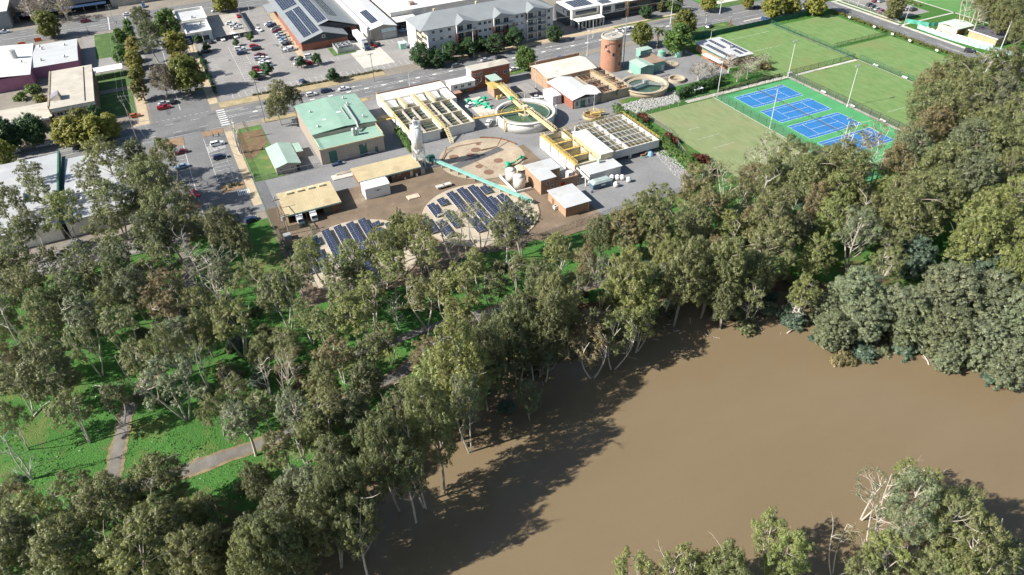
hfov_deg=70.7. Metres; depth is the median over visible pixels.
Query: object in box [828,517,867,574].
gum tree
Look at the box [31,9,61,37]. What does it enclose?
street tree
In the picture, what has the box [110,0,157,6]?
distant building
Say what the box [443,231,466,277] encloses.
gum tree
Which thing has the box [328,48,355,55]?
enclosure garden
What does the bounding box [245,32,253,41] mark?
clipped tree
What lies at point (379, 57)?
delivery apron
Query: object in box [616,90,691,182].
rock bank
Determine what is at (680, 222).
gum tree
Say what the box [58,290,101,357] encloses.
gum tree
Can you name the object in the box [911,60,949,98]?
gum tree
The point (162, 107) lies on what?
parked car
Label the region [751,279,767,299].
shrub
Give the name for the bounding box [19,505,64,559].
gum tree
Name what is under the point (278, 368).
gum tree
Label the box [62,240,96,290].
gum tree
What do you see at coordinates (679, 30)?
leafy tree
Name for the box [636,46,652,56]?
green tank shed
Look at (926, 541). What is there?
gum tree
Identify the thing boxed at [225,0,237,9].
street tree
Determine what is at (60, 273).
gum tree
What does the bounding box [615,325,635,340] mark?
shrub
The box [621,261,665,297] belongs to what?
gum tree
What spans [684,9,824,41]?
field fence
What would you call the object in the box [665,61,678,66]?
round slab
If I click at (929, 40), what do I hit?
oval road
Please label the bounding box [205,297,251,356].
gum tree
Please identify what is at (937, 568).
gum tree
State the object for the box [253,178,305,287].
works fence
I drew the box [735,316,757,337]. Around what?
shrub
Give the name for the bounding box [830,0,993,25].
oval verge path
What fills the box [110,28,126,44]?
street tree
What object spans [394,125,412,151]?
hedge
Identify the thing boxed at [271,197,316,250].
timber gantry
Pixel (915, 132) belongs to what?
gum tree
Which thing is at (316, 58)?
clipped tree
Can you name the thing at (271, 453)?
gum tree
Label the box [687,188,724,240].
gum tree
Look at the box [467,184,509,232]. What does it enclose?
solar panel row
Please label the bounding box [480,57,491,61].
parked car
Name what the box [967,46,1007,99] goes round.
gum tree
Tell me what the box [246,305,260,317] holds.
shrub
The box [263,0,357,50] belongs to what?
supermarket
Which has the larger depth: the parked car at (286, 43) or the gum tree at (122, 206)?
the parked car at (286, 43)
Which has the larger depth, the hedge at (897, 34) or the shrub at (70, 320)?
the hedge at (897, 34)
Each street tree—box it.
[0,116,24,152]
[0,139,18,164]
[11,112,50,145]
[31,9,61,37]
[49,115,87,148]
[66,106,97,136]
[75,112,114,145]
[86,103,103,116]
[98,111,122,137]
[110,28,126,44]
[110,44,125,62]
[122,18,136,37]
[123,49,143,66]
[124,35,139,52]
[127,63,146,78]
[127,68,149,101]
[152,7,181,36]
[162,30,189,54]
[165,51,189,72]
[165,54,207,94]
[212,0,227,11]
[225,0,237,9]
[225,120,241,154]
[513,46,537,70]
[630,21,653,46]
[665,0,683,11]
[671,8,697,35]
[700,0,717,11]
[741,0,753,8]
[761,0,787,17]
[782,0,802,14]
[803,0,828,15]
[883,0,907,17]
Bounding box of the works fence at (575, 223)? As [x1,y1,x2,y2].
[352,187,682,294]
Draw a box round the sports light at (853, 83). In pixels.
[846,64,860,106]
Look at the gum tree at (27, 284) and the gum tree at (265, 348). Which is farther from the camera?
the gum tree at (27, 284)
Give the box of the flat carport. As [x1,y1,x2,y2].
[516,83,537,97]
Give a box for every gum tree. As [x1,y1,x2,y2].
[0,180,28,221]
[0,222,28,267]
[0,237,35,292]
[0,250,25,291]
[0,276,23,321]
[0,296,26,343]
[0,340,27,387]
[0,359,33,413]
[0,399,33,449]
[0,472,36,515]
[0,484,76,548]
[0,507,49,574]
[0,523,34,571]
[3,259,48,315]
[4,215,37,262]
[10,207,49,248]
[11,159,42,183]
[12,263,49,306]
[14,338,83,409]
[17,327,56,368]
[18,299,69,349]
[19,176,51,205]
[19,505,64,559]
[22,285,63,336]
[24,512,107,574]
[30,341,70,386]
[32,244,64,286]
[38,187,84,246]
[40,387,96,442]
[44,272,88,322]
[45,468,92,521]
[46,255,91,309]
[46,523,117,574]
[50,325,103,376]
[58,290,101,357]
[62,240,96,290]
[70,156,101,195]
[70,469,147,537]
[77,260,112,307]
[79,134,127,174]
[79,207,124,248]
[84,177,133,238]
[85,276,130,327]
[88,525,144,574]
[91,238,133,271]
[92,249,132,293]
[92,519,174,574]
[97,228,132,267]
[97,303,141,360]
[98,378,133,425]
[109,264,153,320]
[111,158,145,188]
[115,337,163,398]
[118,482,188,574]
[121,134,147,178]
[122,451,190,511]
[124,152,176,209]
[126,179,167,217]
[128,210,176,264]
[129,5,152,25]
[134,256,160,293]
[134,352,196,420]
[135,32,163,62]
[136,18,160,47]
[137,266,188,328]
[138,185,185,252]
[142,239,179,287]
[145,208,190,260]
[145,322,190,393]
[147,64,176,98]
[147,137,178,186]
[148,315,197,372]
[149,296,186,338]
[151,521,228,574]
[162,523,209,574]
[172,180,194,222]
[176,496,208,530]
[177,200,195,233]
[177,242,218,292]
[180,330,216,391]
[181,267,211,316]
[181,285,218,319]
[181,491,225,531]
[185,208,222,247]
[185,307,218,357]
[192,391,229,435]
[201,204,244,261]
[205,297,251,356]
[206,243,239,286]
[206,255,235,300]
[208,525,243,574]
[211,366,244,394]
[213,282,240,327]
[213,372,255,426]
[219,395,258,456]
[225,507,291,574]
[230,222,253,264]
[230,510,272,548]
[231,253,264,305]
[238,460,274,503]
[244,388,277,434]
[245,329,279,373]
[245,495,315,574]
[249,267,304,328]
[257,272,292,324]
[258,481,315,529]
[260,429,296,470]
[264,92,290,125]
[267,79,294,110]
[267,326,306,382]
[270,344,306,404]
[273,386,313,436]
[273,463,319,520]
[280,243,314,304]
[283,86,303,105]
[283,531,321,574]
[288,497,345,556]
[290,296,319,344]
[292,232,323,285]
[292,469,361,567]
[293,404,340,453]
[299,357,343,408]
[300,385,347,448]
[303,453,375,548]
[308,306,339,349]
[309,331,355,383]
[310,431,356,478]
[318,251,352,309]
[326,281,357,324]
[327,288,376,348]
[330,489,385,574]
[335,390,370,446]
[337,238,367,289]
[339,261,366,302]
[342,238,363,261]
[347,355,387,410]
[351,393,408,511]
[354,269,388,328]
[354,331,382,371]
[362,224,396,287]
[370,246,410,302]
[370,320,396,364]
[371,226,403,277]
[377,411,431,509]
[381,385,415,433]
[381,434,428,523]
[385,207,415,262]
[394,212,434,272]
[394,376,415,403]
[401,373,460,491]
[404,270,449,326]
[408,328,441,370]
[408,377,456,445]
[410,228,442,278]
[411,343,500,411]
[426,209,464,261]
[427,260,483,329]
[428,313,490,440]
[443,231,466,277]
[443,299,477,330]
[449,370,484,452]
[451,199,476,242]
[462,201,489,252]
[462,310,506,410]
[463,247,488,290]
[465,383,487,422]
[479,311,541,382]
[479,337,507,390]
[480,269,510,312]
[487,210,521,263]
[490,295,540,384]
[494,361,514,400]
[497,194,541,255]
[503,287,535,325]
[505,252,528,291]
[515,377,542,420]
[517,257,565,313]
[520,345,543,380]
[530,288,570,377]
[534,264,581,358]
[538,342,561,381]
[542,231,573,269]
[563,319,609,378]
[564,268,586,296]
[567,308,609,357]
[573,242,597,286]
[581,253,615,307]
[582,214,618,258]
[596,266,665,327]
[601,307,637,369]
[602,244,651,318]
[606,205,644,254]
[612,545,658,574]
[616,220,638,265]
[620,190,671,254]
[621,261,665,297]
[621,304,655,352]
[635,207,673,259]
[642,181,676,221]
[648,233,681,277]
[651,541,710,574]
[654,262,686,311]
[656,210,691,252]
[660,236,712,326]
[669,196,712,237]
[678,162,718,222]
[680,234,710,282]
[681,205,713,241]
[683,548,735,574]
[685,177,714,222]
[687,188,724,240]
[691,253,739,318]
[695,182,734,234]
[697,532,753,574]
[700,233,761,320]
[703,242,731,280]
[703,543,737,571]
[704,158,722,180]
[704,234,727,252]
[711,279,742,329]
[716,160,742,196]
[716,208,743,238]
[726,175,758,228]
[734,276,765,319]
[735,162,767,193]
[735,250,779,302]
[737,205,767,243]
[740,184,795,251]
[742,145,767,185]
[745,218,803,287]
[749,506,789,568]
[756,130,780,167]
[756,155,783,196]
[757,527,815,574]
[760,136,786,166]
[768,199,791,221]
[773,182,797,219]
[774,133,817,184]
[778,157,807,198]
[778,206,816,264]
[782,552,811,574]
[784,153,833,211]
[787,273,823,312]
[796,231,838,286]
[803,178,834,227]
[808,138,873,206]
[811,142,842,167]
[812,190,856,249]
[816,170,857,217]
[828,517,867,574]
[830,203,882,273]
[836,167,868,218]
[837,118,875,171]
[843,548,888,574]
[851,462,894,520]
[852,189,887,243]
[854,526,918,574]
[855,140,891,195]
[857,118,889,161]
[866,244,911,282]
[866,499,907,540]
[868,174,902,213]
[874,184,947,266]
[876,227,906,275]
[876,466,943,560]
[877,169,938,229]
[878,140,919,185]
[886,122,937,174]
[887,455,919,497]
[895,117,935,161]
[902,167,976,233]
[904,78,960,122]
[905,544,956,574]
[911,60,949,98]
[911,139,979,189]
[911,466,946,502]
[913,511,958,563]
[914,103,957,146]
[919,483,987,569]
[920,90,980,153]
[926,484,973,521]
[932,52,976,98]
[937,147,1002,218]
[938,537,990,574]
[942,201,1014,269]
[943,64,997,129]
[944,497,987,542]
[944,516,1008,573]
[945,115,1000,172]
[950,505,1012,574]
[952,183,1022,239]
[959,0,984,21]
[964,103,1014,153]
[965,120,1023,191]
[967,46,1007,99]
[968,0,985,22]
[970,4,993,37]
[971,70,1023,118]
[972,0,987,22]
[973,534,1023,574]
[975,0,1004,26]
[985,146,1023,191]
[987,5,1011,34]
[987,43,1023,99]
[987,69,1014,99]
[988,0,1016,23]
[992,217,1023,265]
[994,175,1023,222]
[994,239,1023,288]
[995,6,1021,45]
[997,91,1023,143]
[998,535,1023,574]
[1001,110,1023,153]
[1005,0,1023,37]
[1007,16,1023,45]
[1009,56,1023,83]
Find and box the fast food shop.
[172,6,213,42]
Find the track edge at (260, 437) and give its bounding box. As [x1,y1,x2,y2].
[112,274,608,497]
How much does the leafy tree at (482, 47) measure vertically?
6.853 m
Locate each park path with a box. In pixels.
[107,218,192,479]
[686,2,1005,177]
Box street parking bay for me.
[727,5,804,25]
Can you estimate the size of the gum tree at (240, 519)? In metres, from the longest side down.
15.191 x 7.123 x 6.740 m
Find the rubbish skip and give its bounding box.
[588,175,611,192]
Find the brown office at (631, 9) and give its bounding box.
[625,0,667,16]
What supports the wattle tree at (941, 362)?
in the river
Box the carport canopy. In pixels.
[93,63,123,77]
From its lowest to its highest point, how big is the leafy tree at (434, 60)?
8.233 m
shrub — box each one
[0,381,12,395]
[12,90,27,101]
[12,474,23,483]
[24,83,42,95]
[32,92,47,102]
[65,311,81,325]
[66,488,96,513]
[69,300,86,311]
[127,326,147,340]
[128,394,138,402]
[154,391,171,406]
[181,306,191,313]
[190,381,213,400]
[192,34,205,42]
[200,520,218,539]
[216,361,239,376]
[221,313,240,326]
[224,346,232,353]
[225,335,244,350]
[232,482,248,494]
[236,368,245,377]
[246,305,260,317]
[247,372,269,389]
[254,323,275,334]
[279,407,296,428]
[298,464,313,473]
[344,439,358,453]
[348,450,358,461]
[349,465,362,479]
[356,454,382,483]
[406,298,419,310]
[424,299,440,311]
[451,414,461,430]
[490,258,503,265]
[491,260,507,273]
[495,400,515,414]
[508,357,534,381]
[532,356,546,374]
[559,339,577,358]
[572,247,586,257]
[572,338,589,350]
[579,269,591,285]
[581,290,589,298]
[581,306,602,320]
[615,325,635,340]
[634,112,649,122]
[639,301,661,320]
[647,317,659,328]
[658,131,678,143]
[659,294,676,309]
[666,309,675,318]
[691,153,711,163]
[705,231,716,239]
[708,165,718,177]
[710,303,733,321]
[732,300,758,319]
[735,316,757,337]
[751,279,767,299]
[756,60,771,70]
[757,299,777,318]
[765,291,778,302]
[775,303,808,333]
[779,272,793,283]
[785,290,810,308]
[795,202,811,210]
[802,224,818,231]
[807,335,814,342]
[829,348,857,367]
[850,341,877,364]
[875,343,891,359]
[890,343,920,362]
[979,371,1009,390]
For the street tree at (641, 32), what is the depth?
311.44 m
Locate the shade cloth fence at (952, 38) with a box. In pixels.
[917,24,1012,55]
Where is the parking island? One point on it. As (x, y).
(178, 141)
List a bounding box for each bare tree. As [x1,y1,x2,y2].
[7,7,17,16]
[17,0,42,22]
[26,0,57,20]
[50,0,75,20]
[688,62,712,80]
[705,62,719,77]
[719,53,741,72]
[732,69,746,81]
[737,54,758,78]
[752,55,761,67]
[758,53,771,60]
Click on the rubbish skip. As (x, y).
(600, 182)
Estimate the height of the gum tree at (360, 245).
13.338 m
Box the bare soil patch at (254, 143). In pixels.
[235,129,267,158]
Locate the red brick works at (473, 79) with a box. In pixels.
[445,58,509,93]
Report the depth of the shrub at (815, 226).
198.94 m
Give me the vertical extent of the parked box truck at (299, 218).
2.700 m
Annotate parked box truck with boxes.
[294,213,304,224]
[308,210,317,221]
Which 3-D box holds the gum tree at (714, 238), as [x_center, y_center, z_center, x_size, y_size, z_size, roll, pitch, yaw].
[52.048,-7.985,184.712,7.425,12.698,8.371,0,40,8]
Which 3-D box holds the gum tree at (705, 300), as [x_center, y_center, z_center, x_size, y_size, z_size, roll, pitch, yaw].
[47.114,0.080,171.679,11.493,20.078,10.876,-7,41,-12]
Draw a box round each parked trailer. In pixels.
[435,184,444,189]
[442,182,453,186]
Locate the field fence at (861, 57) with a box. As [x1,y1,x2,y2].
[860,56,980,106]
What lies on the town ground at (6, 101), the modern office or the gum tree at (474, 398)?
the modern office
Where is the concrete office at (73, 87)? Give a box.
[0,64,100,131]
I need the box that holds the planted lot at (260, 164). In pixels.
[232,125,283,181]
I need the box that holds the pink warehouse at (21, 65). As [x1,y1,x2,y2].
[0,39,81,92]
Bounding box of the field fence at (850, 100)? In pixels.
[792,73,997,171]
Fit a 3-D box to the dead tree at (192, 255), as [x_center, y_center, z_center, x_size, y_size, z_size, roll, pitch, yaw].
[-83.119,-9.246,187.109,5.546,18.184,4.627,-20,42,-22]
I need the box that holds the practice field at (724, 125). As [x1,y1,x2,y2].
[647,98,881,233]
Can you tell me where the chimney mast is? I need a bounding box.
[622,17,626,66]
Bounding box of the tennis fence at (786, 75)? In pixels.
[714,71,938,180]
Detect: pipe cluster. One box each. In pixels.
[463,96,494,115]
[505,155,524,167]
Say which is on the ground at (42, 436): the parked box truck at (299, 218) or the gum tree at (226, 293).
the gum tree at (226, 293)
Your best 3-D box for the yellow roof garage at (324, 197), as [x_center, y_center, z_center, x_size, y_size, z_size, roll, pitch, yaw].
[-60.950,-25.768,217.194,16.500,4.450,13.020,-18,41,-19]
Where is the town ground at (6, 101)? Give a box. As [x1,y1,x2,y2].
[0,0,697,274]
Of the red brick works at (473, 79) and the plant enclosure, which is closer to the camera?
the red brick works at (473, 79)
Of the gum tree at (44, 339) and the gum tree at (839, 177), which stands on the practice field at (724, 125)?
the gum tree at (839, 177)
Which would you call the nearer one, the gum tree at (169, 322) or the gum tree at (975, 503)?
the gum tree at (975, 503)
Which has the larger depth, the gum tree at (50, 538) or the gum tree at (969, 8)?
the gum tree at (969, 8)
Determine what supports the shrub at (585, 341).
in the river
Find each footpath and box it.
[16,13,675,205]
[267,12,303,56]
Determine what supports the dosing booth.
on the plant yard at (643, 173)
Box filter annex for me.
[573,158,621,185]
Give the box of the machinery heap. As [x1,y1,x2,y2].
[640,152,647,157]
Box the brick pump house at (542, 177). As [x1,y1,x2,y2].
[524,158,577,194]
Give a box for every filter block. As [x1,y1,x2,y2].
[376,80,474,143]
[540,111,659,175]
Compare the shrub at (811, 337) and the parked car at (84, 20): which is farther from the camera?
the parked car at (84, 20)
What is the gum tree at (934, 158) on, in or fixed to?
on the ground at (42, 436)
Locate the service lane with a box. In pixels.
[0,231,181,279]
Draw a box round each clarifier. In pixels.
[474,82,556,133]
[622,74,668,98]
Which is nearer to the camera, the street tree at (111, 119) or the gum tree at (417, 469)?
the gum tree at (417, 469)
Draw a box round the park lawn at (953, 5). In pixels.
[695,0,1010,24]
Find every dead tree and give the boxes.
[0,298,33,352]
[0,430,39,479]
[79,246,99,286]
[172,224,206,276]
[194,256,222,298]
[251,354,274,396]
[288,406,312,463]
[380,295,403,330]
[745,172,781,213]
[778,299,801,321]
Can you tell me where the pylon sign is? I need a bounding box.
[184,35,194,53]
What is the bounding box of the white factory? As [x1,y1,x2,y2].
[369,0,493,22]
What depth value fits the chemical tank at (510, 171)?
225.74 m
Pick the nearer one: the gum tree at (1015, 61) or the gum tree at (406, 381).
the gum tree at (406, 381)
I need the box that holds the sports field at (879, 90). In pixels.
[696,14,1023,185]
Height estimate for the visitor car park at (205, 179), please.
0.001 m
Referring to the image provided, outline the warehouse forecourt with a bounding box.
[83,36,118,67]
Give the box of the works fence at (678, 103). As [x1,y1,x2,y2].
[643,92,713,166]
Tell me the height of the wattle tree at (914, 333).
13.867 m
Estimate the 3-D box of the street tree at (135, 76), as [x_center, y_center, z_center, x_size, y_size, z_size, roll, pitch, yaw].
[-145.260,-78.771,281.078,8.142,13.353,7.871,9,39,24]
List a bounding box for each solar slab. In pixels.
[294,219,419,292]
[420,183,539,247]
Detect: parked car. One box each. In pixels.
[0,29,9,33]
[36,141,49,147]
[56,249,70,256]
[67,239,83,249]
[80,19,90,22]
[129,113,140,117]
[156,104,171,110]
[157,100,169,105]
[169,98,174,104]
[175,163,188,169]
[176,148,187,154]
[181,188,197,202]
[191,189,199,196]
[200,49,211,53]
[210,140,224,146]
[212,153,227,160]
[234,46,243,50]
[236,50,247,55]
[243,215,257,223]
[251,46,261,50]
[254,52,265,55]
[254,75,265,80]
[259,56,268,59]
[266,22,276,27]
[271,28,281,32]
[276,33,286,38]
[281,41,291,45]
[287,47,296,51]
[304,53,312,57]
[306,91,316,96]
[320,88,332,93]
[331,160,342,166]
[338,86,349,90]
[451,63,462,67]
[465,102,476,107]
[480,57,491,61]
[485,119,492,125]
[495,55,505,59]
[510,67,519,71]
[531,94,542,98]
[622,26,632,31]
[909,7,917,11]
[964,47,976,52]
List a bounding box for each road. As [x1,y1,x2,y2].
[0,0,267,45]
[2,0,807,162]
[825,0,1023,78]
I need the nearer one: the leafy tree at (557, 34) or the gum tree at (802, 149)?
the gum tree at (802, 149)
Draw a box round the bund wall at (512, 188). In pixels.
[499,174,531,192]
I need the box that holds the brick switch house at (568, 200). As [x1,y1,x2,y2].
[547,183,590,216]
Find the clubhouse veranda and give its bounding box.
[701,53,727,68]
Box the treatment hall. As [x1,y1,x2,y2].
[294,93,384,164]
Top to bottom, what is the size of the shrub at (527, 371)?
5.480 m
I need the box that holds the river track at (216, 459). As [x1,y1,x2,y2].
[115,269,625,493]
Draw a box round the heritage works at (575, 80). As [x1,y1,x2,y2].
[529,53,632,108]
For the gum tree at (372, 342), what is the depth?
154.69 m
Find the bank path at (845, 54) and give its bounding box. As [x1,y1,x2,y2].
[774,25,911,81]
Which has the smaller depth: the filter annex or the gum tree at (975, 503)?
the gum tree at (975, 503)
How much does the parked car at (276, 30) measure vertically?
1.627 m
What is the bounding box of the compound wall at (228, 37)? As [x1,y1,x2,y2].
[216,9,252,40]
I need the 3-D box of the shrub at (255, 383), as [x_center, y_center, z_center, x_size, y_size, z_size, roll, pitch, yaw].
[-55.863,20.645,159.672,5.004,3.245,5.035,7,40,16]
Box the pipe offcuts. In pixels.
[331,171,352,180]
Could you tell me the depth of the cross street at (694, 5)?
358.87 m
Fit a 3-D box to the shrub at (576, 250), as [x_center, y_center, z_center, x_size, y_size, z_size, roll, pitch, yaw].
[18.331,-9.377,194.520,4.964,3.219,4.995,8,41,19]
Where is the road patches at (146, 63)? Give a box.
[15,2,1021,158]
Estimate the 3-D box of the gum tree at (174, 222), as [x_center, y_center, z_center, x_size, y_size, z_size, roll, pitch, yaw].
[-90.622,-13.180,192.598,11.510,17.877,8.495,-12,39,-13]
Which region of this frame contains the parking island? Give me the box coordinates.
[164,128,245,209]
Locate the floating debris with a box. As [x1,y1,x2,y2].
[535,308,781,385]
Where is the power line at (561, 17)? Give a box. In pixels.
[471,1,665,29]
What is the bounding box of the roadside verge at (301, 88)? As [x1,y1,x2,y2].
[219,71,385,122]
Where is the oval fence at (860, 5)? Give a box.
[849,0,898,22]
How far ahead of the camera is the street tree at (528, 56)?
294.02 m
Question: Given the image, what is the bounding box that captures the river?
[301,290,1023,574]
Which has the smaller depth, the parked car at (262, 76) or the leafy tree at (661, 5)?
the parked car at (262, 76)
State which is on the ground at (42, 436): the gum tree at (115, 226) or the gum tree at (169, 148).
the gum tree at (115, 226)
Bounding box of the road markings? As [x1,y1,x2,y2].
[4,0,954,159]
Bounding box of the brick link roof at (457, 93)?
[449,90,461,98]
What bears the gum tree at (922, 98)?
on the ground at (42, 436)
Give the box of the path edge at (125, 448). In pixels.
[104,222,196,477]
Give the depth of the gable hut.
238.46 m
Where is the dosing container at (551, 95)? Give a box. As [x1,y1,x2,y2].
[543,87,560,104]
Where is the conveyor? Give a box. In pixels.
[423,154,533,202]
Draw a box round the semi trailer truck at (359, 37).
[352,29,370,50]
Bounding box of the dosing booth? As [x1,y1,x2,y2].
[485,74,503,99]
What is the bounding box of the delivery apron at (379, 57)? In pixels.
[351,40,394,67]
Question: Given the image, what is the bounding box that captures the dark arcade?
[10,0,107,22]
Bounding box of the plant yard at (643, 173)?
[245,38,731,214]
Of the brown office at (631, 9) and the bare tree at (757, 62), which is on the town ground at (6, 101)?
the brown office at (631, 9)
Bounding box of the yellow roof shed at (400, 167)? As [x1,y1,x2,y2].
[350,154,420,187]
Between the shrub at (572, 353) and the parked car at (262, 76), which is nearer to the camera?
the shrub at (572, 353)
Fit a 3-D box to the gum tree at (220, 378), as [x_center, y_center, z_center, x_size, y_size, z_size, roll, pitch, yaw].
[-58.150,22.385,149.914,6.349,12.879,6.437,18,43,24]
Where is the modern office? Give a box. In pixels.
[554,0,626,28]
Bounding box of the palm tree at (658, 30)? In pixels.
[653,27,664,48]
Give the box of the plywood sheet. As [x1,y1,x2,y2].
[406,193,419,199]
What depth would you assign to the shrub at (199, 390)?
156.62 m
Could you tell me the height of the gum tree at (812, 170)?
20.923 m
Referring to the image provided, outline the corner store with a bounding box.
[0,0,15,29]
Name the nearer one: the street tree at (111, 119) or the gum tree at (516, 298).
the gum tree at (516, 298)
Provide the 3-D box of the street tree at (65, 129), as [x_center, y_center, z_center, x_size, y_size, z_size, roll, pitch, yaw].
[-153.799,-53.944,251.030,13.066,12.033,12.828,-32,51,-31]
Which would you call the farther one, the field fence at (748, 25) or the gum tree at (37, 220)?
the field fence at (748, 25)
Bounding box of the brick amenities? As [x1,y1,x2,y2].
[967,25,1008,46]
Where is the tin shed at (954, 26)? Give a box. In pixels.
[938,19,974,34]
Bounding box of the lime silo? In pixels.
[409,117,425,174]
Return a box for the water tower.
[599,31,623,72]
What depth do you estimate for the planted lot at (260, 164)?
241.18 m
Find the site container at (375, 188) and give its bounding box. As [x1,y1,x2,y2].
[360,176,390,199]
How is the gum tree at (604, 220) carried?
on the ground at (42, 436)
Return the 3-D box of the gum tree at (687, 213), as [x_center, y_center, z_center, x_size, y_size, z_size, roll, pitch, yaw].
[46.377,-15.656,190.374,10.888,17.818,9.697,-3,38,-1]
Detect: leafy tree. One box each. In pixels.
[409,41,433,67]
[428,48,446,67]
[442,40,462,60]
[459,36,479,57]
[474,35,486,50]
[485,33,505,53]
[505,26,524,46]
[545,25,563,42]
[639,5,653,17]
[656,0,666,11]
[662,22,694,54]
[664,33,681,50]
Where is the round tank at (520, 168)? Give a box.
[514,165,524,173]
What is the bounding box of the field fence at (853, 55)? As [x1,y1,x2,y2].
[770,20,854,73]
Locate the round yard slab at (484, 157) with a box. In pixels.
[439,136,524,178]
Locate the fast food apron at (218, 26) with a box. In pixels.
[207,13,245,38]
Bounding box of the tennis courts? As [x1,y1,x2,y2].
[735,85,891,149]
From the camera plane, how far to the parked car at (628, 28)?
331.77 m
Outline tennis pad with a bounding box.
[714,79,931,181]
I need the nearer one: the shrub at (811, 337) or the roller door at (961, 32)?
the shrub at (811, 337)
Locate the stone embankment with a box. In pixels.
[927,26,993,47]
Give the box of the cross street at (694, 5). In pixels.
[676,0,712,13]
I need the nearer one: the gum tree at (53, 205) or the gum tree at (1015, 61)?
the gum tree at (53, 205)
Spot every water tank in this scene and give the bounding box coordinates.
[657,49,665,57]
[674,50,681,57]
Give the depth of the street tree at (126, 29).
336.41 m
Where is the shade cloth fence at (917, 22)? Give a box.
[905,19,939,25]
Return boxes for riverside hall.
[0,147,139,250]
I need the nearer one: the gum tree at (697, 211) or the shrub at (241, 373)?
the shrub at (241, 373)
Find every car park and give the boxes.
[130,128,258,238]
[196,8,421,101]
[574,8,678,31]
[843,0,928,18]
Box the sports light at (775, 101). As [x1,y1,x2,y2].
[769,84,781,127]
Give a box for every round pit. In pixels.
[583,108,605,120]
[660,74,684,83]
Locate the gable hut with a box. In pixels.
[265,142,303,174]
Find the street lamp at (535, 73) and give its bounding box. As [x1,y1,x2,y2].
[535,60,540,87]
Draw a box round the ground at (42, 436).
[0,0,1023,574]
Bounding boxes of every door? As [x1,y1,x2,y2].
[329,150,337,162]
[359,143,367,155]
[556,96,560,103]
[580,100,584,107]
[958,29,965,34]
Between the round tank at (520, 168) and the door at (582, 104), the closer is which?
the round tank at (520, 168)
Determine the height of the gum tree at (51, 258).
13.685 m
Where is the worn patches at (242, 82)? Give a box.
[17,6,1001,158]
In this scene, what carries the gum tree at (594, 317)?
in the river
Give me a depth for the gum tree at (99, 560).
115.49 m
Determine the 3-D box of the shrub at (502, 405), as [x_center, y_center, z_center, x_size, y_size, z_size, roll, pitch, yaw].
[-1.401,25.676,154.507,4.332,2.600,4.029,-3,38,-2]
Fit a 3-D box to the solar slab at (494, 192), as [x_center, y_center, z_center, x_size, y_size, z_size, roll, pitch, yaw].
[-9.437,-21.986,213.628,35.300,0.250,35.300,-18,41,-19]
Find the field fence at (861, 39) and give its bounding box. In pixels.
[834,32,887,46]
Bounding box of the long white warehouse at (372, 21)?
[334,0,397,41]
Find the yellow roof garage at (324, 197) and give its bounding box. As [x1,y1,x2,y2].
[276,181,341,223]
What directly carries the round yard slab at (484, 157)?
on the plant yard at (643, 173)
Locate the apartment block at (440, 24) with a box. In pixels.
[405,0,553,54]
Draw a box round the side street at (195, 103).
[133,25,210,122]
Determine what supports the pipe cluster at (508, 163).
on the round yard slab at (484, 157)
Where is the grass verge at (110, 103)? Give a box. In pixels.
[94,0,757,116]
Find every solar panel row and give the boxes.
[299,245,317,273]
[309,235,320,245]
[316,247,324,273]
[321,228,346,266]
[333,224,357,259]
[346,221,366,249]
[358,217,380,249]
[359,259,375,275]
[371,220,380,226]
[421,218,437,232]
[427,202,441,217]
[435,219,453,237]
[436,197,447,205]
[444,209,460,227]
[446,191,484,232]
[456,187,504,238]
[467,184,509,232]
[479,184,490,193]
[486,195,524,234]
[496,193,529,224]
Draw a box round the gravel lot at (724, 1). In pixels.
[717,0,734,3]
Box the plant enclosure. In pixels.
[332,40,354,53]
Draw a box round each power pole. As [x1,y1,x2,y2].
[117,95,138,141]
[252,78,265,121]
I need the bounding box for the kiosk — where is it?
[398,40,406,49]
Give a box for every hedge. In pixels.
[197,51,217,93]
[222,182,239,191]
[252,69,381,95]
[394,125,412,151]
[611,103,712,176]
[675,74,726,99]
[718,73,780,91]
[829,8,1022,79]
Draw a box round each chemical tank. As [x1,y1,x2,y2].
[505,166,516,182]
[513,173,524,189]
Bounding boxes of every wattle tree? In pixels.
[807,289,846,324]
[810,309,854,351]
[821,264,890,315]
[840,295,895,346]
[879,282,927,339]
[886,296,940,349]
[889,233,939,280]
[917,259,987,323]
[917,303,982,358]
[928,337,967,375]
[947,238,1011,280]
[957,317,1010,374]
[968,265,1023,324]
[968,285,1019,327]
[983,335,1023,391]
[989,288,1023,339]
[1004,289,1023,338]
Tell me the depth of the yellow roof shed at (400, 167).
230.13 m
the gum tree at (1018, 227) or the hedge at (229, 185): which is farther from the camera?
the hedge at (229, 185)
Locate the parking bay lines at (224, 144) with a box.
[86,14,784,212]
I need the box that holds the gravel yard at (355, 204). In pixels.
[265,145,601,305]
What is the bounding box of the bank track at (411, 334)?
[354,310,480,357]
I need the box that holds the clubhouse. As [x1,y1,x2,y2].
[694,37,753,66]
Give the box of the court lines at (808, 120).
[734,87,891,149]
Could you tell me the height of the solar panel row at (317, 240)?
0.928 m
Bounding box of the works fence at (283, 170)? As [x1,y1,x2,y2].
[233,130,320,181]
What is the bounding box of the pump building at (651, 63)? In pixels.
[629,51,665,74]
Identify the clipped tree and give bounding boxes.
[202,42,210,48]
[232,38,239,45]
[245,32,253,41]
[249,69,259,78]
[259,62,273,75]
[295,55,306,67]
[310,52,321,64]
[325,67,339,80]

